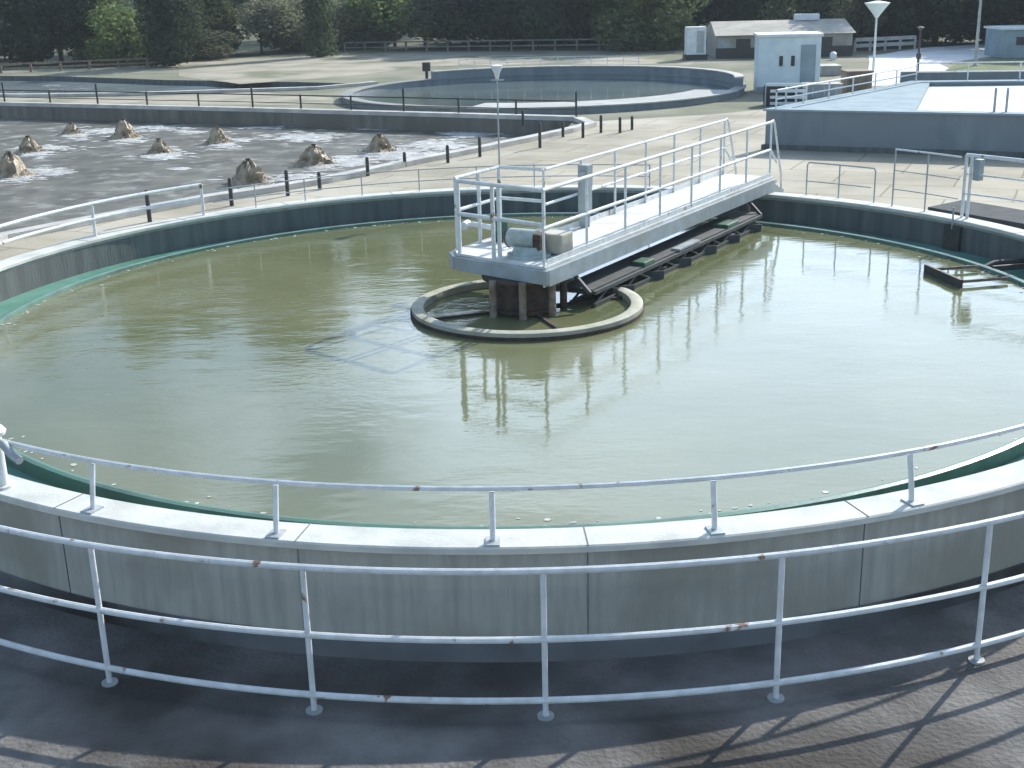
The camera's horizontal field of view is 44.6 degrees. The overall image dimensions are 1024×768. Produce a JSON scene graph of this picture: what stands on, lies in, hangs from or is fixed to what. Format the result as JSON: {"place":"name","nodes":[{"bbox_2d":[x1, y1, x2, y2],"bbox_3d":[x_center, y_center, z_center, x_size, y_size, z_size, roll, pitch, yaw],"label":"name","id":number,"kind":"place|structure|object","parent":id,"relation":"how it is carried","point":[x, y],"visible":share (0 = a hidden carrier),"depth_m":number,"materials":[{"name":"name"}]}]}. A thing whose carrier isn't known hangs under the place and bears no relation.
{"place":"outdoors","nodes":[
{"label":"outdoors","id":0,"kind":"place"},
{"bbox_2d":[0,80,274,92],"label":"pond water","id":1,"kind":"structure","parent":0,"point":[57,85],"depth_m":56.64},
{"bbox_2d":[0,92,343,104],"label":"verge","id":2,"kind":"structure","parent":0,"point":[290,100],"depth_m":46.69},
{"bbox_2d":[0,76,377,96],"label":"settling pond","id":3,"kind":"structure","parent":0,"point":[285,86],"depth_m":53.83,"materials":[{"name":"concrete"}]},
{"bbox_2d":[1,0,793,41],"bbox_3d":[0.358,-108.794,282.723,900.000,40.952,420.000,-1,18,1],"label":"hill","id":4,"kind":"structure","parent":0,"point":[253,39],"depth_m":101.50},
{"bbox_2d":[229,0,251,11],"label":"shrub","id":5,"kind":"object","parent":4,"relation":"on","point":[236,2],"visible":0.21,"depth_m":106.68,"materials":[{"name":"green plant"}]},
{"bbox_2d":[175,55,696,83],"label":"bank","id":6,"kind":"structure","parent":0,"point":[250,70],"depth_m":63.50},
{"bbox_2d":[297,0,339,56],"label":"tree","id":7,"kind":"object","parent":6,"relation":"on","point":[316,13],"visible":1,"depth_m":70.84,"materials":[{"name":"green plant"}]},
{"bbox_2d":[683,26,706,59],"bbox_3d":[8.997,-16.739,61.260,1.100,1.556,0.900,-1,18,1],"label":"pale kiosk","id":8,"kind":"object","parent":6,"relation":"on","point":[695,44],"visible":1,"depth_m":60.90,"materials":[{"name":"white paint"}]},
{"bbox_2d":[697,31,703,52],"bbox_3d":[9.194,-16.690,60.844,0.360,1.027,0.030,-1,18,1],"label":"door","id":9,"kind":"structure","parent":8,"relation":"in","point":[700,34],"depth_m":60.83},
{"bbox_2d":[0,32,980,69],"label":"woodland floor","id":10,"kind":"structure","parent":0,"point":[247,49],"depth_m":75.59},
{"bbox_2d":[0,0,64,65],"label":"tree","id":11,"kind":"object","parent":10,"relation":"on","point":[27,41],"visible":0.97,"depth_m":68.79,"materials":[{"name":"green plant"}]},
{"bbox_2d":[14,0,104,63],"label":"tree","id":12,"kind":"object","parent":10,"relation":"on","point":[67,13],"visible":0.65,"depth_m":70.22,"materials":[{"name":"green plant"}]},
{"bbox_2d":[52,0,133,61],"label":"tree","id":13,"kind":"object","parent":10,"relation":"on","point":[82,44],"visible":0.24,"depth_m":71.10,"materials":[{"name":"green plant"}]},
{"bbox_2d":[80,3,154,63],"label":"shrub","id":14,"kind":"object","parent":10,"relation":"on","point":[124,19],"visible":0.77,"depth_m":68.66,"materials":[{"name":"green plant"}]},
{"bbox_2d":[156,28,241,61],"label":"shrub","id":15,"kind":"object","parent":10,"relation":"on","point":[205,50],"visible":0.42,"depth_m":71.51,"materials":[{"name":"green plant"}]},
{"bbox_2d":[195,0,241,54],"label":"tree","id":16,"kind":"object","parent":10,"relation":"on","point":[219,11],"visible":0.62,"depth_m":74.41,"materials":[{"name":"green plant"}]},
{"bbox_2d":[221,0,312,53],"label":"shrub","id":17,"kind":"object","parent":10,"relation":"on","point":[271,21],"visible":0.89,"depth_m":75.45,"materials":[{"name":"green plant"}]},
{"bbox_2d":[263,0,335,50],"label":"tree","id":18,"kind":"object","parent":10,"relation":"on","point":[292,47],"visible":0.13,"depth_m":78.77,"materials":[{"name":"green plant"}]},
{"bbox_2d":[323,0,401,48],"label":"shrub","id":19,"kind":"object","parent":10,"relation":"on","point":[345,38],"visible":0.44,"depth_m":78.53,"materials":[{"name":"green plant"}]},
{"bbox_2d":[336,0,435,46],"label":"shrub","id":20,"kind":"object","parent":10,"relation":"on","point":[378,7],"visible":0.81,"depth_m":77.45,"materials":[{"name":"green plant"}]},
{"bbox_2d":[369,0,478,45],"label":"shrub","id":21,"kind":"object","parent":10,"relation":"on","point":[425,15],"visible":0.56,"depth_m":77.07,"materials":[{"name":"green plant"}]},
{"bbox_2d":[409,0,463,45],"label":"tree","id":22,"kind":"object","parent":10,"relation":"on","point":[430,9],"visible":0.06,"depth_m":77.24,"materials":[{"name":"green plant"}]},
{"bbox_2d":[429,0,525,45],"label":"tree","id":23,"kind":"object","parent":10,"relation":"on","point":[474,10],"visible":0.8,"depth_m":75.75,"materials":[{"name":"green plant"}]},
{"bbox_2d":[343,37,684,52],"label":"roadside barrier","id":24,"kind":"object","parent":10,"relation":"on","point":[469,46],"visible":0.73,"depth_m":73.02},
{"bbox_2d":[479,0,590,47],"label":"tree","id":25,"kind":"object","parent":10,"relation":"on","point":[535,16],"visible":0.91,"depth_m":74.12,"materials":[{"name":"green plant"}]},
{"bbox_2d":[543,0,602,43],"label":"tree","id":26,"kind":"object","parent":10,"relation":"on","point":[583,13],"visible":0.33,"depth_m":74.94,"materials":[{"name":"green plant"}]},
{"bbox_2d":[566,16,617,43],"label":"shrub","id":27,"kind":"object","parent":10,"relation":"on","point":[585,31],"visible":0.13,"depth_m":77.02,"materials":[{"name":"green plant"}]},
{"bbox_2d":[586,0,634,46],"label":"tree","id":28,"kind":"object","parent":10,"relation":"on","point":[606,5],"visible":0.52,"depth_m":73.63,"materials":[{"name":"green plant"}]},
{"bbox_2d":[593,0,712,51],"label":"shrub","id":29,"kind":"object","parent":10,"relation":"on","point":[661,18],"visible":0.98,"depth_m":68.95,"materials":[{"name":"green plant"}]},
{"bbox_2d":[656,0,715,25],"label":"tree","id":30,"kind":"object","parent":10,"relation":"on","point":[699,14],"visible":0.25,"depth_m":77.81,"materials":[{"name":"green plant"}]},
{"bbox_2d":[698,0,789,25],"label":"tree","id":31,"kind":"object","parent":10,"relation":"on","point":[733,10],"visible":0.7,"depth_m":79.47,"materials":[{"name":"green plant"}]},
{"bbox_2d":[761,0,867,34],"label":"tree","id":32,"kind":"object","parent":10,"relation":"on","point":[822,8],"visible":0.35,"depth_m":74.33,"materials":[{"name":"green plant"}]},
{"bbox_2d":[829,0,888,43],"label":"tree","id":33,"kind":"object","parent":10,"relation":"on","point":[855,16],"visible":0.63,"depth_m":66.15,"materials":[{"name":"green plant"}]},
{"bbox_2d":[828,4,940,43],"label":"shrub","id":34,"kind":"object","parent":10,"relation":"on","point":[879,34],"visible":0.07,"depth_m":69.97,"materials":[{"name":"green plant"}]},
{"bbox_2d":[859,0,922,41],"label":"tree","id":35,"kind":"object","parent":10,"relation":"on","point":[903,10],"visible":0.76,"depth_m":66.03,"materials":[{"name":"green plant"}]},
{"bbox_2d":[882,0,959,40],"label":"shrub","id":36,"kind":"object","parent":10,"relation":"on","point":[925,33],"visible":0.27,"depth_m":67.47,"materials":[{"name":"green plant"}]},
{"bbox_2d":[886,0,994,43],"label":"tree","id":37,"kind":"object","parent":10,"relation":"on","point":[921,6],"visible":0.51,"depth_m":66.97,"materials":[{"name":"green plant"}]},
{"bbox_2d":[930,1,1010,42],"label":"shrub","id":38,"kind":"object","parent":10,"relation":"on","point":[968,25],"visible":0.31,"depth_m":66.76,"materials":[{"name":"green plant"}]},
{"bbox_2d":[946,3,1018,42],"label":"tree","id":39,"kind":"object","parent":10,"relation":"on","point":[985,22],"visible":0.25,"depth_m":66.53,"materials":[{"name":"green plant"}]},
{"bbox_2d":[955,0,1019,43],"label":"tree","id":40,"kind":"object","parent":10,"relation":"on","point":[992,18],"visible":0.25,"depth_m":66.33,"materials":[{"name":"green plant"}]},
{"bbox_2d":[982,0,1023,24],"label":"tree","id":41,"kind":"object","parent":10,"relation":"on","point":[1015,8],"visible":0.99,"depth_m":63.15,"materials":[{"name":"green plant"}]},
{"bbox_2d":[0,46,996,126],"bbox_3d":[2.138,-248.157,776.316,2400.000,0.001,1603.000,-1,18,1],"label":"ground","id":42,"kind":"structure","parent":0,"point":[749,99],"depth_m":56.83,"materials":[{"name":"concrete"}]},
{"bbox_2d":[0,57,176,72],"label":"fence","id":43,"kind":"object","parent":42,"relation":"on","point":[89,65],"visible":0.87,"depth_m":65.57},
{"bbox_2d":[127,0,213,66],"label":"tree","id":44,"kind":"object","parent":42,"relation":"on","point":[165,17],"visible":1,"depth_m":65.72,"materials":[{"name":"green plant"}]},
{"bbox_2d":[0,101,596,240],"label":"aeration basin","id":45,"kind":"object","parent":42,"relation":"on","point":[384,120],"visible":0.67,"depth_m":39.18,"materials":[{"name":"grey concrete"}]},
{"bbox_2d":[0,118,526,231],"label":"basin water","id":46,"kind":"structure","parent":45,"relation":"in","point":[105,169],"depth_m":33.76,"materials":[{"name":"liquid"}]},
{"bbox_2d":[0,151,37,178],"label":"surface aerator","id":47,"kind":"object","parent":46,"relation":"on","point":[12,165],"visible":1,"depth_m":31.43,"materials":[{"name":"liquid"}]},
{"bbox_2d":[12,135,49,153],"bbox_3d":[-14.070,-6.982,36.300,1.078,0.500,0.995,-1,18,1],"label":"surface aerator","id":48,"kind":"object","parent":46,"relation":"on","point":[28,144],"visible":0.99,"depth_m":36.15,"materials":[{"name":"liquid"}]},
{"bbox_2d":[60,122,84,135],"bbox_3d":[-14.351,-8.323,40.589,0.950,0.403,0.983,-1,18,1],"label":"surface aerator","id":49,"kind":"object","parent":46,"relation":"on","point":[70,128],"visible":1,"depth_m":40.43,"materials":[{"name":"liquid"}]},
{"bbox_2d":[105,118,142,139],"bbox_3d":[-12.181,-8.007,39.070,1.120,0.638,1.153,5,19,20],"label":"surface aerator","id":50,"kind":"object","parent":46,"relation":"on","point":[124,129],"visible":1,"depth_m":38.90,"materials":[{"name":"liquid"}]},
{"bbox_2d":[143,138,176,154],"bbox_3d":[-9.980,-6.739,35.320,0.928,0.434,0.893,-13,21,-31],"label":"surface aerator","id":51,"kind":"object","parent":46,"relation":"on","point":[159,145],"visible":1,"depth_m":35.20,"materials":[{"name":"liquid"}]},
{"bbox_2d":[201,125,233,144],"bbox_3d":[-8.810,-7.454,37.264,1.030,0.530,1.081,-1,18,1],"label":"surface aerator","id":52,"kind":"object","parent":46,"relation":"on","point":[217,136],"visible":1,"depth_m":37.08,"materials":[{"name":"liquid"}]},
{"bbox_2d":[221,158,275,187],"bbox_3d":[-6.221,-4.987,29.328,1.310,0.628,1.397,-1,18,1],"label":"surface aerator","id":53,"kind":"object","parent":46,"relation":"on","point":[249,171],"visible":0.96,"depth_m":29.17,"materials":[{"name":"liquid"}]},
{"bbox_2d":[0,124,514,189],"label":"foam","id":54,"kind":"object","parent":46,"relation":"on","point":[356,160],"visible":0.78,"depth_m":35.62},
{"bbox_2d":[289,143,340,167],"bbox_3d":[-5.075,-5.954,32.333,1.441,0.539,1.338,-1,18,1],"label":"surface aerator","id":55,"kind":"object","parent":46,"relation":"on","point":[313,154],"visible":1,"depth_m":32.14,"materials":[{"name":"liquid"}]},
{"bbox_2d":[357,133,402,152],"bbox_3d":[-3.689,-6.684,34.536,1.164,0.496,1.278,8,20,28],"label":"surface aerator","id":56,"kind":"object","parent":46,"relation":"on","point":[379,143],"visible":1,"depth_m":34.37,"materials":[{"name":"liquid"}]},
{"bbox_2d":[0,82,576,115],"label":"basin railing","id":57,"kind":"object","parent":45,"relation":"on","point":[301,103],"visible":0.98,"depth_m":40.89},
{"bbox_2d":[422,62,430,78],"bbox_3d":[-3.630,-13.295,53.018,0.340,0.730,0.300,-1,18,1],"label":"dark hatch box","id":58,"kind":"object","parent":42,"relation":"on","point":[426,67],"visible":0.94,"depth_m":52.84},
{"bbox_2d":[341,65,745,114],"bbox_3d":[1.123,-10.251,45.357,14.518,1.640,14.519,-1,18,1],"label":"round tank","id":59,"kind":"object","parent":42,"relation":"on","point":[733,81],"visible":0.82,"depth_m":46.84,"materials":[{"name":"grey concrete"}]},
{"bbox_2d":[356,79,730,105],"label":"tank water","id":60,"kind":"structure","parent":59,"relation":"in","point":[585,89],"depth_m":46.55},
{"bbox_2d":[458,56,638,68],"bbox_3d":[1.509,-13.215,51.197,7.344,0.377,1.062,0,18,4],"label":"tank railing","id":61,"kind":"object","parent":59,"relation":"on","point":[540,61],"visible":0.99,"depth_m":51.39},
{"bbox_2d":[706,13,855,58],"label":"brown roof building","id":62,"kind":"structure","parent":42,"relation":"on","point":[730,39],"depth_m":61.38,"materials":[{"name":"white paint"}]},
{"bbox_2d":[718,37,730,47],"bbox_3d":[10.439,-16.540,61.361,0.600,0.986,0.050,0,18,3],"label":"door","id":63,"kind":"structure","parent":62,"relation":"in","point":[723,42],"depth_m":61.26,"materials":[{"name":"grey metal"}]},
{"bbox_2d":[736,39,750,47],"bbox_3d":[11.357,-16.711,61.252,0.700,0.464,0.040,0,18,3],"label":"window","id":64,"kind":"structure","parent":62,"relation":"in","point":[740,43],"depth_m":61.23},
{"bbox_2d":[753,31,823,93],"bbox_3d":[9.602,-11.242,43.606,2.228,1.986,1.750,0,18,6],"label":"equipment hut","id":65,"kind":"object","parent":42,"relation":"on","point":[787,57],"visible":0.84,"depth_m":42.81,"materials":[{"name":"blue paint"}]},
{"bbox_2d":[800,44,815,82],"bbox_3d":[10.152,-10.866,42.811,0.500,1.508,0.030,0,18,6],"label":"door","id":66,"kind":"structure","parent":65,"relation":"in","point":[808,52],"depth_m":42.76,"materials":[{"name":"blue metal"}]},
{"bbox_2d":[801,82,842,97],"bbox_3d":[10.327,-9.812,41.627,1.219,0.452,0.860,-1,18,1],"label":"machine cover","id":67,"kind":"object","parent":42,"relation":"on","point":[818,87],"visible":0.52,"depth_m":41.24,"materials":[{"name":"grey metal"}]},
{"bbox_2d":[820,64,842,75],"bbox_3d":[12.369,-12.707,50.472,1.703,0.389,1.260,-1,18,1],"label":"storage box","id":68,"kind":"object","parent":42,"relation":"on","point":[829,69],"visible":0.5,"depth_m":49.91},
{"bbox_2d":[840,69,873,92],"bbox_3d":[11.768,-10.343,42.650,0.912,0.759,0.960,-1,18,1],"label":"wooden crate","id":69,"kind":"object","parent":42,"relation":"on","point":[845,73],"visible":0.68,"depth_m":42.24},
{"bbox_2d":[853,35,916,51],"bbox_3d":[19.311,-17.601,64.486,3.792,0.690,0.163,-8,19,-18],"label":"roadside barrier","id":70,"kind":"object","parent":42,"relation":"on","point":[900,43],"visible":1,"depth_m":64.39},
{"bbox_2d":[946,58,1023,70],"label":"grass patch","id":71,"kind":"object","parent":42,"relation":"on","point":[987,66],"visible":0.42,"depth_m":52.68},
{"bbox_2d":[900,70,1023,82],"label":"wall","id":72,"kind":"structure","parent":71,"relation":"on","point":[971,76],"depth_m":45.01,"materials":[{"name":"concrete"}]},
{"bbox_2d":[972,0,981,65],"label":"lamp post","id":73,"kind":"object","parent":71,"relation":"on","point":[977,34],"visible":1,"depth_m":52.53,"materials":[{"name":"metal"}]},
{"bbox_2d":[984,25,1023,57],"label":"blue shed","id":74,"kind":"structure","parent":42,"relation":"on","point":[1004,41],"depth_m":56.87,"materials":[{"name":"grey metal"}]},
{"bbox_2d":[0,584,1023,767],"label":"yard","id":75,"kind":"structure","parent":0,"point":[958,710],"depth_m":8.76,"materials":[{"name":"concrete"}]},
{"bbox_2d":[0,185,1023,662],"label":"sedimentation tank","id":76,"kind":"object","parent":75,"relation":"on","point":[980,487],"visible":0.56,"depth_m":9.59,"materials":[{"name":"concrete"}]},
{"bbox_2d":[0,424,23,490],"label":"valve post","id":77,"kind":"object","parent":76,"relation":"on","point":[12,455],"visible":1,"depth_m":10.26,"materials":[{"name":"metal"}]},
{"bbox_2d":[0,183,204,244],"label":"railing","id":78,"kind":"object","parent":76,"relation":"on","point":[93,218],"visible":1,"depth_m":20.75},
{"bbox_2d":[212,164,649,206],"bbox_3d":[-1.486,-3.836,23.903,8.290,0.430,1.148,-5,18,-11],"label":"thin railing","id":79,"kind":"object","parent":76,"relation":"on","point":[361,185],"visible":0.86,"depth_m":24.20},
{"bbox_2d":[0,216,1023,525],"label":"water","id":80,"kind":"structure","parent":76,"relation":"in","point":[318,356],"depth_m":14.12,"materials":[{"name":"liquid"}]},
{"bbox_2d":[1,215,1023,522],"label":"scum flecks","id":81,"kind":"object","parent":80,"relation":"on","point":[545,519],"visible":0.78,"depth_m":11.93,"materials":[{"name":"white plastic"}]},
{"bbox_2d":[410,278,644,341],"bbox_3d":[0.209,-0.993,17.118,3.200,0.295,3.200,-1,18,1],"label":"ring baffle","id":82,"kind":"object","parent":80,"relation":"on","point":[632,313],"visible":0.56,"depth_m":16.15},
{"bbox_2d":[0,217,1023,487],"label":"channel water","id":83,"kind":"structure","parent":76,"relation":"in","point":[8,305],"depth_m":19.91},
{"bbox_2d":[2,424,1023,546],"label":"rim railing","id":84,"kind":"object","parent":76,"relation":"on","point":[494,540],"visible":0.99,"depth_m":9.27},
{"bbox_2d":[449,118,783,320],"bbox_3d":[2.013,-2.831,20.319,1.875,2.160,9.280,9,21,30],"label":"footbridge","id":85,"kind":"object","parent":76,"relation":"on","point":[522,290],"visible":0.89,"depth_m":17.99,"materials":[{"name":"grey metal"}]},
{"bbox_2d":[461,217,508,241],"bbox_3d":[-0.391,-2.277,18.131,0.847,0.340,0.256,10,21,31],"label":"pipe","id":86,"kind":"object","parent":85,"relation":"on","point":[466,224],"visible":0.53,"depth_m":18.08,"materials":[{"name":"metal"}]},
{"bbox_2d":[503,226,550,260],"bbox_3d":[0.201,-1.920,16.912,0.659,0.385,0.600,-1,18,1],"label":"drive motor","id":87,"kind":"object","parent":85,"relation":"on","point":[526,244],"visible":0.95,"depth_m":16.79,"materials":[{"name":"paint"}]},
{"bbox_2d":[545,229,572,254],"bbox_3d":[0.602,-1.946,17.096,0.360,0.280,0.340,9,21,30],"label":"equipment box","id":88,"kind":"object","parent":85,"relation":"on","point":[559,242],"visible":0.68,"depth_m":16.95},
{"bbox_2d":[578,164,591,227],"bbox_3d":[1.091,-2.818,18.705,0.160,0.940,0.174,9,21,30],"label":"control panel","id":89,"kind":"object","parent":85,"relation":"on","point":[584,169],"visible":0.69,"depth_m":18.63,"materials":[{"name":"grey metal"}]},
{"bbox_2d":[579,171,584,204],"bbox_3d":[1.046,-2.919,18.599,0.110,0.500,0.012,9,21,30],"label":"panel door","id":90,"kind":"structure","parent":89,"relation":"in","point":[581,173],"depth_m":18.60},
{"bbox_2d":[567,201,762,306],"bbox_3d":[2.602,-2.179,19.672,0.676,0.503,6.525,9,21,30],"label":"scraper arm","id":91,"kind":"object","parent":85,"relation":"attached to","point":[640,265],"visible":0.95,"depth_m":19.23},
{"bbox_2d":[805,162,875,202],"bbox_3d":[5.892,-3.582,22.381,1.392,0.703,0.054,16,25,42],"label":"gate rail","id":92,"kind":"object","parent":76,"relation":"on","point":[838,183],"visible":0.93,"depth_m":22.36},
{"bbox_2d":[891,148,961,210],"bbox_3d":[6.949,-3.394,20.950,0.059,0.996,1.354,-13,21,-31],"label":"railing","id":93,"kind":"object","parent":76,"relation":"on","point":[926,174],"visible":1,"depth_m":20.99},
{"bbox_2d":[942,208,961,251],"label":"outlet gate","id":94,"kind":"structure","parent":76,"relation":"attached to","point":[952,234],"depth_m":20.37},
{"bbox_2d":[924,264,1008,287],"bbox_3d":[6.638,-1.573,18.183,0.825,0.180,1.048,-5,18,-9],"label":"scum trough","id":95,"kind":"object","parent":76,"relation":"attached to","point":[940,274],"visible":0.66,"depth_m":18.01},
{"bbox_2d":[984,257,1023,270],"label":"pipe bracket","id":96,"kind":"object","parent":76,"relation":"attached to","point":[1009,264],"visible":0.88,"depth_m":18.75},
{"bbox_2d":[0,511,1023,721],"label":"walkway railing","id":97,"kind":"object","parent":75,"relation":"on","point":[544,639],"visible":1,"depth_m":8.64,"materials":[{"name":"metal"}]},
{"bbox_2d":[0,109,1023,260],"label":"paving","id":98,"kind":"structure","parent":0,"point":[559,149],"depth_m":26.73,"materials":[{"name":"concrete"}]},
{"bbox_2d":[144,190,151,221],"bbox_3d":[-6.546,-3.201,22.441,0.076,0.579,0.080,-1,18,1],"label":"bollard","id":99,"kind":"object","parent":98,"relation":"on","point":[148,211],"visible":0.67,"depth_m":22.43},
{"bbox_2d":[227,178,233,205],"bbox_3d":[-5.382,-3.672,23.866,0.076,0.537,0.080,-1,18,1],"label":"bollard","id":100,"kind":"object","parent":98,"relation":"on","point":[230,190],"visible":1,"depth_m":23.84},
{"bbox_2d":[491,65,503,164],"bbox_3d":[-0.274,-5.147,24.956,0.240,2.413,0.234,-15,22,-36],"label":"lamp post","id":101,"kind":"object","parent":98,"relation":"on","point":[496,69],"visible":0.77,"depth_m":24.70,"materials":[{"name":"metal"}]},
{"bbox_2d":[763,83,807,105],"bbox_3d":[8.592,-9.126,39.258,1.250,0.699,0.778,-1,18,1],"label":"slatted rack","id":102,"kind":"object","parent":98,"relation":"on","point":[769,96],"visible":0.76,"depth_m":39.11,"materials":[{"name":"metal"}]},
{"bbox_2d":[761,80,1023,157],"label":"raised tank","id":103,"kind":"object","parent":98,"relation":"on","point":[891,118],"visible":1,"depth_m":28.65,"materials":[{"name":"grey concrete"}]},
{"bbox_2d":[775,61,1023,108],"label":"raised tank railing","id":104,"kind":"object","parent":103,"relation":"on","point":[875,81],"visible":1,"depth_m":33.83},
{"bbox_2d":[918,85,1023,111],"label":"tank foam","id":105,"kind":"object","parent":103,"relation":"in","point":[961,98],"visible":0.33,"depth_m":31.75,"materials":[{"name":"liquid"}]},
{"bbox_2d":[993,88,1009,111],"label":"twin posts","id":106,"kind":"object","parent":103,"relation":"on","point":[1006,103],"visible":1,"depth_m":27.48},
{"bbox_2d":[928,200,1023,229],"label":"channel cover","id":107,"kind":"object","parent":98,"relation":"on","point":[1011,217],"visible":0.67,"depth_m":20.80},
{"bbox_2d":[960,153,1023,218],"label":"stair rail","id":108,"kind":"object","parent":98,"relation":"on","point":[976,170],"visible":1,"depth_m":20.08,"materials":[{"name":"grey metal"}]},
{"bbox_2d":[867,44,991,85],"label":"road","id":109,"kind":"structure","parent":0,"point":[893,60],"depth_m":57.65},
{"bbox_2d":[865,1,889,71],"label":"lamp post","id":110,"kind":"object","parent":109,"relation":"on","point":[876,8],"visible":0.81,"depth_m":49.36,"materials":[{"name":"metal"}]},
{"bbox_2d":[916,26,923,70],"bbox_3d":[15.532,-12.662,47.618,0.280,1.912,0.280,-1,18,1],"label":"lamp post","id":111,"kind":"object","parent":109,"relation":"on","point":[918,54],"visible":0.81,"depth_m":47.54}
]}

